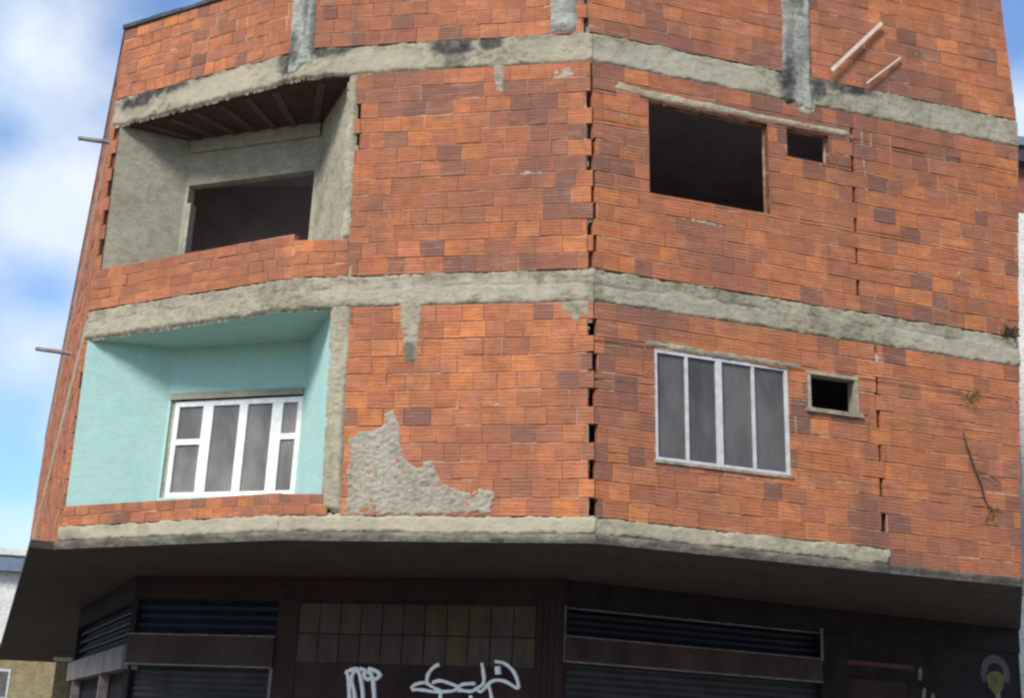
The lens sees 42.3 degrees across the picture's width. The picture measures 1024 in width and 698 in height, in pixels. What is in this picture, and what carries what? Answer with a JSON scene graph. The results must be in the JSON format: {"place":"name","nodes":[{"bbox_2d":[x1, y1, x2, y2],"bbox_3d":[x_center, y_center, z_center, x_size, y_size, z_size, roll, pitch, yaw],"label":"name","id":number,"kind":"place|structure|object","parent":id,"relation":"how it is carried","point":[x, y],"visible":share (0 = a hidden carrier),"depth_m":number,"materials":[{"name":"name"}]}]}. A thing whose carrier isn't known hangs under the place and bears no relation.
{"place":"outdoors","nodes":[
{"label":"outdoors","id":0,"kind":"place"},
{"bbox_2d":[0,548,55,697],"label":"neighbour house","id":1,"kind":"structure","parent":0,"point":[26,679],"depth_m":58.92,"materials":[{"name":"white stone"}]},
{"bbox_2d":[0,669,10,697],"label":"window","id":2,"kind":"structure","parent":1,"relation":"in","point":[5,674],"depth_m":58.56,"materials":[{"name":"metal"}]},
{"bbox_2d":[0,0,1023,549],"label":"sky","id":3,"kind":"structure","parent":0,"point":[59,58],"materials":[{"name":"blue"}]},
{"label":"pavement","id":4,"kind":"structure","parent":0,"visible":0},
{"bbox_2d":[51,657,72,697],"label":"gate post","id":5,"kind":"object","parent":4,"relation":"on","point":[60,686],"visible":0.63,"depth_m":37.63,"materials":[{"name":"grey concrete"}]},
{"bbox_2d":[0,0,1023,697],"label":"brick building","id":6,"kind":"structure","parent":4,"relation":"on","point":[538,348],"depth_m":16.37,"materials":[{"name":"brick"}]},
{"bbox_2d":[35,347,70,355],"bbox_3d":[-8.023,0.058,23.548,0.873,0.128,0.080,4,-17,-6],"label":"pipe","id":7,"kind":"object","parent":6,"relation":"attached to","point":[54,351],"visible":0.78,"depth_m":23.51,"materials":[{"name":"grey metal"}]},
{"bbox_2d":[78,136,109,143],"bbox_3d":[-5.764,-2.924,18.670,0.682,0.095,0.064,4,-17,-5],"label":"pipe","id":8,"kind":"object","parent":6,"relation":"attached to","point":[94,140],"visible":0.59,"depth_m":18.64,"materials":[{"name":"grey metal"}]},
{"bbox_2d":[654,349,793,478],"bbox_3d":[2.404,0.745,15.061,1.753,1.315,0.104,8,-18,-17],"label":"window","id":9,"kind":"structure","parent":6,"relation":"in","point":[711,413],"depth_m":15.07,"materials":[{"name":"metal"}]},
{"bbox_2d":[829,22,882,71],"bbox_3d":[4.429,-3.887,17.024,0.822,0.906,0.028,9,-18,-18],"label":"pipe","id":10,"kind":"object","parent":6,"relation":"attached to","point":[856,46],"visible":1,"depth_m":17.01,"materials":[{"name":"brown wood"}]},
{"bbox_2d":[866,57,900,83],"bbox_3d":[4.787,-3.590,17.074,0.557,0.515,0.018,9,-18,-19],"label":"pipe","id":11,"kind":"object","parent":6,"relation":"attached to","point":[871,79],"visible":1,"depth_m":17.06,"materials":[{"name":"white plastic"}]},
{"bbox_2d":[960,389,981,402],"bbox_3d":[5.618,0.576,16.192,0.312,0.193,0.117,8,-18,-17],"label":"wall weed","id":12,"kind":"object","parent":6,"relation":"attached to","point":[972,398],"depth_m":16.19,"materials":[{"name":"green plant"}]},
{"bbox_2d":[963,433,998,514],"bbox_3d":[5.673,1.504,15.945,0.482,0.973,0.054,8,-18,-17],"label":"dead vine","id":13,"kind":"object","parent":6,"relation":"attached to","point":[973,465],"visible":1,"depth_m":15.93,"materials":[{"name":"brown plant"}]},
{"bbox_2d":[984,502,1001,522],"bbox_3d":[5.755,1.969,15.853,0.275,0.256,0.105,10,-18,-23],"label":"wall weed","id":14,"kind":"object","parent":6,"relation":"attached to","point":[992,513],"depth_m":15.86,"materials":[{"name":"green plant"}]},
{"bbox_2d":[1000,322,1019,341],"bbox_3d":[6.229,-0.213,16.619,0.329,0.246,0.123,9,-18,-20],"label":"wall weed","id":15,"kind":"object","parent":6,"relation":"attached to","point":[1006,331],"depth_m":16.64,"materials":[{"name":"green plant"}]},
{"bbox_2d":[1017,136,1023,697],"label":"white house","id":16,"kind":"structure","parent":4,"relation":"on","point":[1021,265],"depth_m":22.83,"materials":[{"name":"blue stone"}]}
]}

